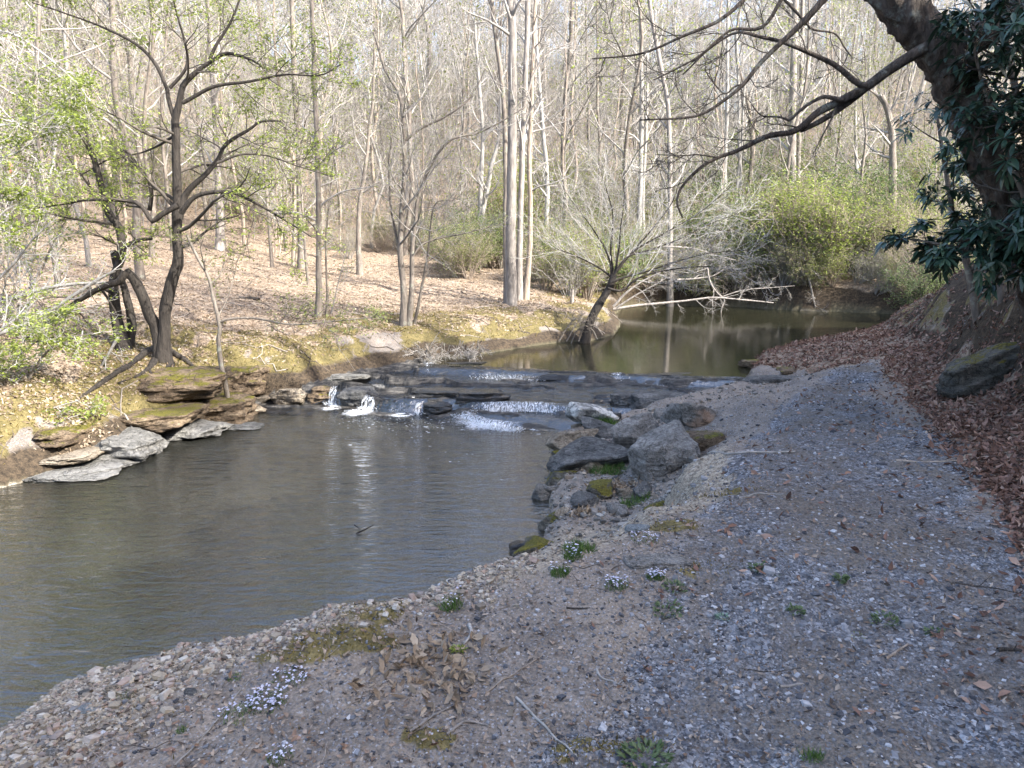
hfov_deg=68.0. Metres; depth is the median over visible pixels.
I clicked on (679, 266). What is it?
bare shrub
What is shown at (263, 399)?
stone
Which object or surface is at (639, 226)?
evergreen shrub
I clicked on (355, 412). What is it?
waterfall
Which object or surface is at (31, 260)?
leafy bush
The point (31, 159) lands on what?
leafing tree
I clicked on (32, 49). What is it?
bare tree
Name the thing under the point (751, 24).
leafing tree
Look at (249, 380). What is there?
rock slab
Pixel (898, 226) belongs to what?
bare shrub
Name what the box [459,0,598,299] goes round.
tall tree
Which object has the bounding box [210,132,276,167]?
bare shrub
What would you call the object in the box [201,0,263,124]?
leafing tree
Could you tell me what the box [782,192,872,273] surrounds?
evergreen shrub
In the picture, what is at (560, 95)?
bare tree
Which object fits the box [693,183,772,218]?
leafy shrub
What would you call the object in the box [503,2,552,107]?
bare tree
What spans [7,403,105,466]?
dead leaves
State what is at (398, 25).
leafing tree
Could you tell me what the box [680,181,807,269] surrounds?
leafy shrub
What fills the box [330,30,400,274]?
slim tree
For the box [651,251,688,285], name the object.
bare shrub
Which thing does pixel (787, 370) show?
rock ledge
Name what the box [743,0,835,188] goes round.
tall tree
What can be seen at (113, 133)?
bare tree
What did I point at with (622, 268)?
evergreen shrub
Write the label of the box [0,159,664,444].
leaf litter
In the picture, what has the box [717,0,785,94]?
leafing tree
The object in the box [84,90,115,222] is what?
snag
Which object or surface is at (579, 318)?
root tangle
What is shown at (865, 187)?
leafy shrub
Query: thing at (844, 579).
weed tuft
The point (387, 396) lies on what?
rock ledge
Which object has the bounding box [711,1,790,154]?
bare tree
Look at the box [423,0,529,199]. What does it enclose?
leafing tree
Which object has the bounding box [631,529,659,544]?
flower clump
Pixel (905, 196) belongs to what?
leafy shrub
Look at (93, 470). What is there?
rock slab
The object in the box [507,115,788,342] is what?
leaning tree
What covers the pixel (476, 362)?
rock ledge
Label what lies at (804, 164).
leafy shrub
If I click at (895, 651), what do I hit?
stick
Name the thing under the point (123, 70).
leafing tree
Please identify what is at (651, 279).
leafy shrub
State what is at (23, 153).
leafing tree
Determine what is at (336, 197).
bare shrub
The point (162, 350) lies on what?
dark tree
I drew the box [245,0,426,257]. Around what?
leafing tree
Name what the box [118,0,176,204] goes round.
bare tree
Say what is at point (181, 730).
weed tuft
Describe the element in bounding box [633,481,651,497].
stone
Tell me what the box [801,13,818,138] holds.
bare tree
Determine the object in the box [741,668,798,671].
stick
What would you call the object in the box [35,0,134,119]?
bare tree
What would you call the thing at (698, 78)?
bare tree
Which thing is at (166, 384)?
rock slab
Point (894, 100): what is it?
leafing tree
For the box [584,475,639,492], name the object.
dead leaves
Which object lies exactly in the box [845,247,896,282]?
bare shrub
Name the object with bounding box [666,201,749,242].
leafy shrub
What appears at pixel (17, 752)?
pebbles
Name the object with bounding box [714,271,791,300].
dead branch
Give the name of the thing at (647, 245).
bare shrub
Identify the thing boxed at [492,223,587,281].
bare shrub
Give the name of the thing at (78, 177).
bare tree
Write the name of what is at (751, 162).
leafing tree
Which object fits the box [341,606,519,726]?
dead leaves
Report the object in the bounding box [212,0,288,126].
bare tree
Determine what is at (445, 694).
moss tufts
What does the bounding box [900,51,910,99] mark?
bare tree
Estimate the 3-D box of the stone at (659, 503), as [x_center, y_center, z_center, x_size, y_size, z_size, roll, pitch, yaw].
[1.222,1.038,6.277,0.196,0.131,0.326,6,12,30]
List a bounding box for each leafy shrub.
[94,130,159,178]
[129,134,231,209]
[207,140,294,211]
[222,159,253,202]
[362,210,397,246]
[415,221,462,269]
[419,217,491,277]
[434,211,489,239]
[437,208,499,262]
[441,226,502,278]
[458,210,526,267]
[461,150,576,243]
[485,136,539,195]
[487,170,544,220]
[497,134,586,221]
[500,231,587,290]
[524,204,628,276]
[532,225,570,279]
[537,217,640,299]
[551,146,597,208]
[554,207,636,253]
[565,215,653,287]
[578,180,632,235]
[579,158,700,234]
[600,191,684,238]
[620,215,679,269]
[626,245,664,288]
[647,195,714,251]
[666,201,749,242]
[673,206,716,258]
[674,231,714,257]
[677,243,741,300]
[680,177,801,241]
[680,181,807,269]
[684,235,728,263]
[692,170,810,226]
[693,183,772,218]
[714,217,792,280]
[715,155,838,206]
[722,219,802,284]
[723,185,797,230]
[738,161,849,277]
[745,166,849,262]
[748,186,883,264]
[760,165,915,280]
[769,168,906,207]
[774,234,851,288]
[776,166,860,197]
[784,197,880,255]
[790,168,914,207]
[796,137,908,193]
[797,240,855,286]
[803,178,899,272]
[851,195,947,277]
[857,173,932,262]
[860,196,978,273]
[865,140,934,197]
[874,192,947,274]
[877,197,979,273]
[877,245,916,289]
[880,184,918,206]
[897,131,963,209]
[911,141,975,208]
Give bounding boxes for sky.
[100,0,985,102]
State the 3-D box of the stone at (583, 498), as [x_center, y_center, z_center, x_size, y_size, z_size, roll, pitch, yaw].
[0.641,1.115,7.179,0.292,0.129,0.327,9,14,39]
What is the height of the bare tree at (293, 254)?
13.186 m
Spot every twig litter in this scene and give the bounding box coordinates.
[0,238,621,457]
[17,296,1023,767]
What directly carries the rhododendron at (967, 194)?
on the ground
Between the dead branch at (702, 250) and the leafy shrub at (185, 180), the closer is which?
the dead branch at (702, 250)
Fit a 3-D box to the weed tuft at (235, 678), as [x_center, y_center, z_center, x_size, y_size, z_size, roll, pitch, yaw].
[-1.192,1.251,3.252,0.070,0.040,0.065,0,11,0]
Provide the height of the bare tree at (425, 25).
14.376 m
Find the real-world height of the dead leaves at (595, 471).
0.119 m
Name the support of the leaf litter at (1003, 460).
on the ground
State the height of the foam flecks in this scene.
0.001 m
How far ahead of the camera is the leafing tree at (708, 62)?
56.55 m
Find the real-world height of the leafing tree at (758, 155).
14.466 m
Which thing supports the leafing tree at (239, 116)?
on the ground
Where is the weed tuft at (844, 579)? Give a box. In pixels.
[832,572,849,583]
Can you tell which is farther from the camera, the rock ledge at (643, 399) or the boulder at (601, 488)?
the rock ledge at (643, 399)
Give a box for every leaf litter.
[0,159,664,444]
[537,264,1023,724]
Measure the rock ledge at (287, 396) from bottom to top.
0.311 m
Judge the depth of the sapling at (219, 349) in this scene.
11.21 m
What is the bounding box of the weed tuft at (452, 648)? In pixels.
[449,643,466,653]
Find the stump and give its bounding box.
[570,289,573,302]
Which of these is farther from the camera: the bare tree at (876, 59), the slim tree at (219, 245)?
the bare tree at (876, 59)
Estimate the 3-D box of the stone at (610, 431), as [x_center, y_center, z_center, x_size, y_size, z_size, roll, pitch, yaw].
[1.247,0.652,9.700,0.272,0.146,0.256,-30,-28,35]
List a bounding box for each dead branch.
[613,254,683,314]
[613,282,777,314]
[615,266,675,310]
[662,228,737,266]
[677,257,733,300]
[704,267,754,313]
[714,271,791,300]
[806,277,826,311]
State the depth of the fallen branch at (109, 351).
10.69 m
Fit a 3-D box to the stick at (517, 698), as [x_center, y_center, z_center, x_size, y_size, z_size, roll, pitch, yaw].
[0.131,1.339,2.993,0.063,0.103,0.440,-5,12,-26]
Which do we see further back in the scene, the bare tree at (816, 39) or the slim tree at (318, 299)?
the bare tree at (816, 39)
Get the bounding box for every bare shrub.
[42,99,101,149]
[96,128,170,159]
[100,109,189,153]
[206,158,280,213]
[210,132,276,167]
[227,180,296,222]
[304,170,370,221]
[306,206,387,251]
[323,224,373,258]
[361,221,410,251]
[363,205,426,249]
[381,214,439,250]
[397,208,460,249]
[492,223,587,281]
[523,230,609,296]
[524,163,628,235]
[541,249,626,297]
[560,198,636,233]
[571,174,688,233]
[575,231,646,293]
[578,146,650,190]
[580,163,680,205]
[610,226,682,265]
[625,231,661,284]
[628,212,688,263]
[630,224,683,262]
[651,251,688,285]
[653,238,703,290]
[654,214,718,265]
[654,244,709,291]
[664,252,697,284]
[667,223,756,288]
[677,238,754,291]
[679,152,786,211]
[696,238,766,299]
[716,255,758,295]
[732,264,770,287]
[748,220,810,280]
[752,229,824,289]
[752,236,818,280]
[753,239,798,284]
[766,250,817,284]
[767,256,794,281]
[777,235,836,285]
[820,152,928,188]
[836,243,896,284]
[840,188,960,275]
[844,229,917,278]
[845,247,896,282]
[860,179,965,272]
[864,259,909,295]
[869,218,974,294]
[876,200,984,272]
[885,238,975,301]
[903,126,1019,178]
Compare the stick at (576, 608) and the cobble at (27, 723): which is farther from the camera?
the stick at (576, 608)
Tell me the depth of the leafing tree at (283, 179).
28.45 m
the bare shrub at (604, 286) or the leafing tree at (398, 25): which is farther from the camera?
the leafing tree at (398, 25)
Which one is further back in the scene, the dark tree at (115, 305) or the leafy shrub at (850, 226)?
the leafy shrub at (850, 226)
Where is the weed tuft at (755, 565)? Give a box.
[746,560,764,572]
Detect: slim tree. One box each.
[182,0,258,251]
[230,0,362,268]
[253,0,396,316]
[313,118,362,314]
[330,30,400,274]
[456,18,518,260]
[592,0,677,244]
[624,0,724,306]
[700,0,745,208]
[708,34,763,206]
[844,81,881,201]
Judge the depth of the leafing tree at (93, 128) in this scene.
27.97 m
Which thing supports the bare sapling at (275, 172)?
on the ground
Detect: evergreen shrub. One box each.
[420,198,499,273]
[448,204,502,270]
[453,195,557,268]
[516,208,597,282]
[542,183,627,241]
[582,238,632,285]
[583,225,681,294]
[596,221,679,286]
[667,126,787,193]
[672,143,758,225]
[674,170,767,272]
[684,118,786,202]
[688,194,755,246]
[695,231,764,283]
[701,166,747,210]
[720,225,791,278]
[721,153,832,234]
[736,156,892,251]
[752,143,880,242]
[761,151,834,181]
[763,239,810,279]
[765,115,868,192]
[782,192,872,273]
[793,180,911,274]
[794,152,905,274]
[815,149,944,266]
[831,151,919,269]
[841,180,922,272]
[850,121,974,221]
[875,242,974,306]
[940,255,975,281]
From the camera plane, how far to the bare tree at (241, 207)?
28.02 m
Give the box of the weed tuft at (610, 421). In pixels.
[592,414,618,424]
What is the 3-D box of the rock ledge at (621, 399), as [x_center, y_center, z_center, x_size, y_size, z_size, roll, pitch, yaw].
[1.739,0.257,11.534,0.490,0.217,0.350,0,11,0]
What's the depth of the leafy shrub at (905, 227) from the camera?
25.06 m
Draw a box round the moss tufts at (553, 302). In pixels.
[0,281,611,464]
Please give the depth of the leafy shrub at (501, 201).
32.12 m
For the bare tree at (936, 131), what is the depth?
34.80 m
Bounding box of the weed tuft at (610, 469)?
[589,461,630,475]
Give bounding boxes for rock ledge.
[270,388,306,404]
[306,385,339,403]
[328,374,370,380]
[336,384,384,406]
[379,394,396,397]
[404,395,416,398]
[412,387,464,398]
[422,401,453,415]
[446,361,485,367]
[454,388,510,406]
[538,372,601,380]
[592,391,614,398]
[610,393,635,408]
[618,382,641,384]
[629,390,687,409]
[640,372,690,375]
[737,359,758,367]
[740,375,796,383]
[776,366,796,374]
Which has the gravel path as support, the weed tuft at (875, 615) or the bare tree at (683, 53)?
the weed tuft at (875, 615)
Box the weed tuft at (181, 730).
[175,723,187,733]
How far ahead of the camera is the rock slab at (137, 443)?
9.25 m
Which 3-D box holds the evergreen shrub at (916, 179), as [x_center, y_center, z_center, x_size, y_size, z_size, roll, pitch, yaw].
[16.621,-8.101,32.158,5.454,5.935,7.066,-8,13,-37]
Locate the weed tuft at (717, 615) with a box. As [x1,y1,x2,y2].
[715,611,728,620]
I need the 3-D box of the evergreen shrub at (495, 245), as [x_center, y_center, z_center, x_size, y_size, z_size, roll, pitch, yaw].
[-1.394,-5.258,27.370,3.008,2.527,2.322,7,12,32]
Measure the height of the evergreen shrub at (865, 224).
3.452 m
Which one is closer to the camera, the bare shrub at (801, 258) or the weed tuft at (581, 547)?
the weed tuft at (581, 547)
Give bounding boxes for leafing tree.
[0,0,57,246]
[0,0,71,218]
[0,0,77,224]
[0,0,114,229]
[0,0,150,279]
[0,0,174,217]
[0,0,217,289]
[0,1,102,263]
[0,1,129,202]
[1,0,137,226]
[17,0,290,250]
[66,0,259,256]
[67,0,188,196]
[78,3,117,86]
[84,0,171,196]
[117,0,195,158]
[121,0,333,227]
[126,0,224,144]
[146,0,181,84]
[173,0,375,251]
[188,0,365,267]
[193,0,270,151]
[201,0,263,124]
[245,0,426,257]
[249,94,351,284]
[253,0,390,237]
[305,0,486,255]
[336,1,413,165]
[347,0,418,152]
[379,0,431,64]
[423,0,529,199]
[431,0,523,156]
[434,0,565,162]
[478,0,652,236]
[496,0,575,146]
[518,0,663,186]
[518,0,681,218]
[537,0,615,161]
[546,0,739,247]
[569,0,700,234]
[575,0,692,162]
[577,0,674,174]
[601,0,718,184]
[635,0,843,200]
[648,7,776,211]
[689,0,758,143]
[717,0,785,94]
[718,0,791,64]
[722,0,863,187]
[727,0,923,190]
[732,0,809,185]
[754,0,844,158]
[760,3,815,122]
[781,0,913,194]
[806,0,994,186]
[837,1,959,124]
[852,1,889,79]
[859,17,916,137]
[937,0,987,49]
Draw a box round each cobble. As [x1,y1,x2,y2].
[23,721,32,727]
[45,748,59,757]
[77,703,95,713]
[78,688,91,694]
[82,726,95,732]
[105,685,117,692]
[140,732,147,737]
[184,688,196,695]
[212,670,218,675]
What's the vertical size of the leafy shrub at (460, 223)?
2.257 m
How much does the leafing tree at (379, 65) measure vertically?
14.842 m
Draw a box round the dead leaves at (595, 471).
[574,464,619,475]
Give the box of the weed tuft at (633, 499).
[618,490,650,507]
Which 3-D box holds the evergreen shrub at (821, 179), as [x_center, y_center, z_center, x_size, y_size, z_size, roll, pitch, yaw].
[11.235,-6.496,28.703,4.434,4.825,5.744,6,12,31]
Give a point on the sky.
(144, 0)
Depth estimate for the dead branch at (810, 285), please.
24.81 m
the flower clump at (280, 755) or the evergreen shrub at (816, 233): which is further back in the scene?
the evergreen shrub at (816, 233)
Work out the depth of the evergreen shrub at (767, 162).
38.41 m
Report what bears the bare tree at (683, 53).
on the ground
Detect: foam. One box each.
[389,403,410,416]
[448,411,524,432]
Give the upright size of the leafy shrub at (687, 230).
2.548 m
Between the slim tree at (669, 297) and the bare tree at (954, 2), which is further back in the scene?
the bare tree at (954, 2)
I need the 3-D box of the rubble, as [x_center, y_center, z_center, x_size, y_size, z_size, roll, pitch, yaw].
[1.743,0.455,9.296,3.174,1.060,7.129,5,12,27]
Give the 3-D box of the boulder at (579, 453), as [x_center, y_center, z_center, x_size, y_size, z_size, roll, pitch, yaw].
[0.970,0.804,8.491,1.189,0.286,0.755,0,11,0]
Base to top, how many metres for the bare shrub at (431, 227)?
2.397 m
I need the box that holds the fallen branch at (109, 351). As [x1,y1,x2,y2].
[65,331,131,370]
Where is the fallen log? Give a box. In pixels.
[238,296,259,300]
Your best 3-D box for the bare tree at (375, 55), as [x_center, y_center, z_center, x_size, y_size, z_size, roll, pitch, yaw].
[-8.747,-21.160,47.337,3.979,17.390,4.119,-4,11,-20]
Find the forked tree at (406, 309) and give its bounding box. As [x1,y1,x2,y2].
[337,0,553,326]
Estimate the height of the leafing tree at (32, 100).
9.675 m
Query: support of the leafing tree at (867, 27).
on the ground
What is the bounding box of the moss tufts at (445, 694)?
[129,376,1023,767]
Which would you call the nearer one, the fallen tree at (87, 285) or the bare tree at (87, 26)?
the fallen tree at (87, 285)
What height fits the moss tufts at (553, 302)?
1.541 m
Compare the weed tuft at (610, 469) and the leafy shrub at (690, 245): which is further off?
the leafy shrub at (690, 245)
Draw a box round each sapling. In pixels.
[0,9,53,269]
[155,218,392,397]
[172,1,203,120]
[180,76,222,190]
[202,84,238,219]
[234,40,340,256]
[236,70,306,243]
[301,45,340,154]
[314,10,383,250]
[324,81,361,159]
[410,57,461,171]
[572,80,619,155]
[686,35,750,202]
[923,135,981,214]
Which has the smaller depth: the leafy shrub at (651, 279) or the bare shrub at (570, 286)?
the bare shrub at (570, 286)
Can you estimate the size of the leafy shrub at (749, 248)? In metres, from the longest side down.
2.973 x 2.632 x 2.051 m
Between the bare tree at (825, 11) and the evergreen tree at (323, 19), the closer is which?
the bare tree at (825, 11)
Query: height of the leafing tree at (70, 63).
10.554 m
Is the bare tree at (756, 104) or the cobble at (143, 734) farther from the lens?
the bare tree at (756, 104)
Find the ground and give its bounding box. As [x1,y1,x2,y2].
[0,10,1023,767]
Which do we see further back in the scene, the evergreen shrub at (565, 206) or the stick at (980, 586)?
the evergreen shrub at (565, 206)
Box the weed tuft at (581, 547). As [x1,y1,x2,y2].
[560,536,598,554]
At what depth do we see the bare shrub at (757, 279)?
26.40 m
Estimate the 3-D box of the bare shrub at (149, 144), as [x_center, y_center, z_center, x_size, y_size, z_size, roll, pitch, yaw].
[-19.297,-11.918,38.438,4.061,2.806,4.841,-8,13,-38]
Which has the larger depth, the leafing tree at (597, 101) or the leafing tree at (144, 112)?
the leafing tree at (597, 101)
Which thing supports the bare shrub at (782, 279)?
on the ground
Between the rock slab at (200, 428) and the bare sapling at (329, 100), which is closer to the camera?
the rock slab at (200, 428)
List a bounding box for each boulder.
[509,540,523,555]
[512,543,540,556]
[538,510,557,532]
[545,428,598,450]
[545,470,577,485]
[546,436,628,471]
[565,402,618,423]
[581,416,613,438]
[586,479,612,498]
[612,412,658,447]
[628,420,700,481]
[660,403,685,425]
[682,402,716,427]
[686,430,724,450]
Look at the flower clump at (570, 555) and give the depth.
4.08 m
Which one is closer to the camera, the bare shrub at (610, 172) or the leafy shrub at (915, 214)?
the leafy shrub at (915, 214)
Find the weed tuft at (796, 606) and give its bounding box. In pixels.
[786,602,806,617]
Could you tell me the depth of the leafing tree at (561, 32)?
49.06 m
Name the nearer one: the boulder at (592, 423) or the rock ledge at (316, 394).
the boulder at (592, 423)
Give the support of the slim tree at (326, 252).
on the ground
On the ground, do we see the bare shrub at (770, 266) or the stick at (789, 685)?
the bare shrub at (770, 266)
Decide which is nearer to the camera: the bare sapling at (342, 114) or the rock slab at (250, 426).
the rock slab at (250, 426)
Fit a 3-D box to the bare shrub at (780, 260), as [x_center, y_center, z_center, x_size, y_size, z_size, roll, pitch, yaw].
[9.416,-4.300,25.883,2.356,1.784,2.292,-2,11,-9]
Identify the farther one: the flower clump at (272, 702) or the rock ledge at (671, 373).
the rock ledge at (671, 373)
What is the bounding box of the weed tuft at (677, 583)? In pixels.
[661,577,687,592]
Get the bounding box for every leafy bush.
[0,162,98,323]
[0,277,135,432]
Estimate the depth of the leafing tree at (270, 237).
22.99 m
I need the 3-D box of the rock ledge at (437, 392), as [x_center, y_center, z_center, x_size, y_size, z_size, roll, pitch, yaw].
[-1.179,0.165,12.263,0.937,0.218,0.535,0,11,0]
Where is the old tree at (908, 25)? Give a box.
[582,0,1023,318]
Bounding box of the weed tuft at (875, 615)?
[870,609,899,628]
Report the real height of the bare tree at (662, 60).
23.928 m
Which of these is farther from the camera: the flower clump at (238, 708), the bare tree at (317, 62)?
the bare tree at (317, 62)
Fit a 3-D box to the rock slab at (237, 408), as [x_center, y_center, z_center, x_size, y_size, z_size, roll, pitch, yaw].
[-4.433,0.398,11.422,1.133,0.444,1.106,0,11,0]
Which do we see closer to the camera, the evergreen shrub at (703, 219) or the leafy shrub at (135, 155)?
the evergreen shrub at (703, 219)
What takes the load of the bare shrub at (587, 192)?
on the ground
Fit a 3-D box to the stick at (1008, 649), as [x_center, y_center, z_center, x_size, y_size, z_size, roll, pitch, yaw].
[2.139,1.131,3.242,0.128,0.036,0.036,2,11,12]
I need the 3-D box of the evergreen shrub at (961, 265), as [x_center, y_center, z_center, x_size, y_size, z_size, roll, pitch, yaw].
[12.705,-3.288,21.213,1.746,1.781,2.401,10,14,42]
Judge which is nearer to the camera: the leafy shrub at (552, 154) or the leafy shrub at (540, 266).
the leafy shrub at (540, 266)
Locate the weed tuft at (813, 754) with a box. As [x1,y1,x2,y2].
[796,742,826,764]
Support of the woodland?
on the ground
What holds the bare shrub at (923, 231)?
on the ground
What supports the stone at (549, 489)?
on the ground
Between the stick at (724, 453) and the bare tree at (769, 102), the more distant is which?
the bare tree at (769, 102)
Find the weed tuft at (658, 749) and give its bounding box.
[614,737,674,767]
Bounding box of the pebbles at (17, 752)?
[0,551,538,767]
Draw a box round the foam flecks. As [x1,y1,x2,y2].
[324,415,534,479]
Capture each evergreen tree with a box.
[270,0,352,154]
[278,0,354,94]
[329,0,423,180]
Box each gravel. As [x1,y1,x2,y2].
[3,289,1023,767]
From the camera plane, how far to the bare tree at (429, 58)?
53.84 m
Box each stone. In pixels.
[255,395,270,402]
[255,405,266,412]
[524,535,552,548]
[531,483,549,502]
[545,486,559,494]
[554,507,569,518]
[564,482,577,490]
[570,491,598,507]
[571,423,580,428]
[580,462,602,469]
[607,427,612,434]
[607,502,629,516]
[613,412,621,420]
[616,487,634,497]
[623,553,692,570]
[624,524,650,531]
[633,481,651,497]
[642,500,664,510]
[653,407,667,419]
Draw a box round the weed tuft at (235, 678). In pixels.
[228,671,241,681]
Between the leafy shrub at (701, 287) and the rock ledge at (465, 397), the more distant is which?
the leafy shrub at (701, 287)
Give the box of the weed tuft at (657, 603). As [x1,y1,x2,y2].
[652,598,683,618]
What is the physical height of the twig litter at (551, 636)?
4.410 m
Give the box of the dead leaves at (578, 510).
[564,503,602,519]
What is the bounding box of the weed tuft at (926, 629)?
[923,624,944,635]
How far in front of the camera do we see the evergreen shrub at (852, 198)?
26.61 m
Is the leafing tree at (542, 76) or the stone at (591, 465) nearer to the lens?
the stone at (591, 465)
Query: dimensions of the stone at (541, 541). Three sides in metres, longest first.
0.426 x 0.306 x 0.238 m
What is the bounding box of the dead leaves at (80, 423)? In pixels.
[24,395,129,471]
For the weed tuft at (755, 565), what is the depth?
3.98 m
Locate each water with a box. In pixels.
[0,404,554,694]
[262,364,731,432]
[419,305,893,378]
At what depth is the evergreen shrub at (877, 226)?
27.77 m
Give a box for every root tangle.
[398,332,493,363]
[559,306,603,342]
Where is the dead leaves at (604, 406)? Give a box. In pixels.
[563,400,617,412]
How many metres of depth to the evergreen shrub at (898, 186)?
28.70 m
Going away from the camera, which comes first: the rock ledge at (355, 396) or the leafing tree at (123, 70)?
the rock ledge at (355, 396)
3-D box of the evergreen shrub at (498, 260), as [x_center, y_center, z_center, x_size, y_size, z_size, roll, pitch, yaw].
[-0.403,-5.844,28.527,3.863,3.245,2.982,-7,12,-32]
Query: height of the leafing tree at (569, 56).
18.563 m
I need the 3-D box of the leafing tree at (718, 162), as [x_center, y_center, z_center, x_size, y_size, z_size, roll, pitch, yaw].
[9.189,-11.631,36.100,6.995,11.119,5.956,4,11,22]
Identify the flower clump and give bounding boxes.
[214,695,254,725]
[244,683,287,713]
[265,742,294,767]
[271,665,307,688]
[430,585,463,613]
[550,560,571,578]
[562,541,584,561]
[604,571,629,590]
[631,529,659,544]
[645,567,666,581]
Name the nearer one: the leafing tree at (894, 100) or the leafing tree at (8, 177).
the leafing tree at (8, 177)
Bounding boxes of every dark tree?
[0,0,368,383]
[1,63,182,408]
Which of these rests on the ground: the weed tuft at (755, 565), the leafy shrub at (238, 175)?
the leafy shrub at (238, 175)
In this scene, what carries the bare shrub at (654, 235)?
on the ground
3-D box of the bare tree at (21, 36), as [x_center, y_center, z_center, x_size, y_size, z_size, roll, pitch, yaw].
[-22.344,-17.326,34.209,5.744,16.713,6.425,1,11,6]
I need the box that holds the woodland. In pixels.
[0,0,1023,256]
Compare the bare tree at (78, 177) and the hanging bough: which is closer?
the hanging bough
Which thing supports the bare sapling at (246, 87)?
on the ground
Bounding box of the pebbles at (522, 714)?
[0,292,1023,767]
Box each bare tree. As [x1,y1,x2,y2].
[0,0,52,236]
[0,0,76,177]
[0,1,84,164]
[4,0,136,233]
[23,0,169,242]
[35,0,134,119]
[51,0,95,266]
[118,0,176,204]
[134,1,285,244]
[181,0,359,265]
[185,1,241,94]
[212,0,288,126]
[219,0,289,129]
[222,0,311,205]
[257,0,363,203]
[275,0,303,148]
[278,1,342,78]
[300,0,364,164]
[303,0,448,219]
[303,11,310,99]
[318,0,385,248]
[341,0,397,143]
[343,0,433,150]
[348,0,396,170]
[354,0,460,171]
[362,0,463,240]
[383,0,418,100]
[408,1,440,75]
[412,0,502,162]
[432,0,489,217]
[442,0,571,173]
[463,2,476,128]
[480,2,518,101]
[487,1,521,55]
[488,0,589,156]
[499,0,586,241]
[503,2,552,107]
[516,0,557,187]
[518,0,639,225]
[519,0,657,212]
[539,0,588,134]
[553,2,567,123]
[581,0,670,180]
[584,0,634,164]
[609,0,682,135]
[629,0,713,228]
[631,0,698,152]
[655,0,710,110]
[655,0,724,167]
[655,0,741,152]
[659,0,733,209]
[660,0,805,169]
[663,0,724,212]
[697,0,798,160]
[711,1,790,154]
[717,0,797,172]
[729,0,790,173]
[735,0,811,121]
[774,0,882,166]
[780,0,893,167]
[784,0,834,160]
[786,0,849,121]
[791,0,883,146]
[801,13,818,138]
[810,0,870,130]
[873,19,882,108]
[897,5,991,204]
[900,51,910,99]
[903,0,932,166]
[907,61,915,127]
[933,0,974,159]
[960,0,1017,105]
[973,2,1023,206]
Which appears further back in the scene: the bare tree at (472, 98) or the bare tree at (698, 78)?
the bare tree at (472, 98)
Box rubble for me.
[533,373,813,538]
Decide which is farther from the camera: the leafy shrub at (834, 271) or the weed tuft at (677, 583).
the leafy shrub at (834, 271)
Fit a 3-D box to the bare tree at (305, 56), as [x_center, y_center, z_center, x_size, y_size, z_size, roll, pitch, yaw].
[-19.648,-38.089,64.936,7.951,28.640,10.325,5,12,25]
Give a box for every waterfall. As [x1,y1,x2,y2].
[319,387,338,409]
[344,395,377,415]
[468,401,562,412]
[470,374,541,381]
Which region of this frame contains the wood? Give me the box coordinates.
[0,0,1023,185]
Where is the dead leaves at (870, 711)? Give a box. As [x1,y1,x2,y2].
[118,383,1023,766]
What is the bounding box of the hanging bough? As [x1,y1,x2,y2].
[0,0,117,248]
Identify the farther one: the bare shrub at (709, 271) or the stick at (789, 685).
the bare shrub at (709, 271)
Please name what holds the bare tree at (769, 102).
on the ground
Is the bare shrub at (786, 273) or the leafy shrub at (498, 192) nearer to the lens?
the bare shrub at (786, 273)
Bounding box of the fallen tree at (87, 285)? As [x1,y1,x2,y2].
[0,198,141,354]
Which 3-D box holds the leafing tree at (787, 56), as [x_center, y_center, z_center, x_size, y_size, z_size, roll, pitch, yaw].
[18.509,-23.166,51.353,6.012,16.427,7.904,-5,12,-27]
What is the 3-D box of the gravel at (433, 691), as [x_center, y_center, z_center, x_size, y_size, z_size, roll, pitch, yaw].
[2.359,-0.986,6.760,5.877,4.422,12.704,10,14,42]
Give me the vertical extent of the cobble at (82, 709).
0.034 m
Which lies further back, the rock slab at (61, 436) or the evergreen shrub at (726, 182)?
the evergreen shrub at (726, 182)
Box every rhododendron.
[873,208,1023,305]
[891,85,1004,322]
[908,0,1023,288]
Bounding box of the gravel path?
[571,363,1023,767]
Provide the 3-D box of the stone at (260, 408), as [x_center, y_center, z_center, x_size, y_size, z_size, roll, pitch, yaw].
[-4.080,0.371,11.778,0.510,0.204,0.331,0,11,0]
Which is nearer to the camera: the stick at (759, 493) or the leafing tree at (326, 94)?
the stick at (759, 493)
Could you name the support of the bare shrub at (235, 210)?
on the ground
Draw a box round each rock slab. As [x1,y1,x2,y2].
[22,458,145,482]
[32,416,115,447]
[39,446,105,465]
[92,427,169,465]
[118,403,208,433]
[136,366,228,402]
[159,419,234,441]
[196,392,258,423]
[222,365,271,395]
[227,422,264,429]
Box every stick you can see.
[174,679,248,765]
[354,524,372,533]
[408,706,450,731]
[420,624,463,640]
[446,719,488,735]
[463,623,472,644]
[488,654,542,691]
[515,696,580,762]
[566,607,587,608]
[595,668,619,684]
[686,451,794,465]
[738,492,783,497]
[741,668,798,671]
[780,682,803,687]
[886,643,908,658]
[896,456,988,462]
[955,575,1022,593]
[996,644,1021,651]
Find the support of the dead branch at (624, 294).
on the ground
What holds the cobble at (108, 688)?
on the ground
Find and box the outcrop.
[935,341,1019,398]
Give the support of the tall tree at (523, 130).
on the ground
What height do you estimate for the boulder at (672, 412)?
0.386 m
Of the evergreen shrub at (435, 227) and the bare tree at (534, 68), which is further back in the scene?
the bare tree at (534, 68)
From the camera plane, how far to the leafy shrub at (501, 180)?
42.20 m
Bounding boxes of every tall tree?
[451,0,522,299]
[455,0,528,305]
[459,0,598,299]
[494,0,584,301]
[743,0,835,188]
[844,67,927,211]
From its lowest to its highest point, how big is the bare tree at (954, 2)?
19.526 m

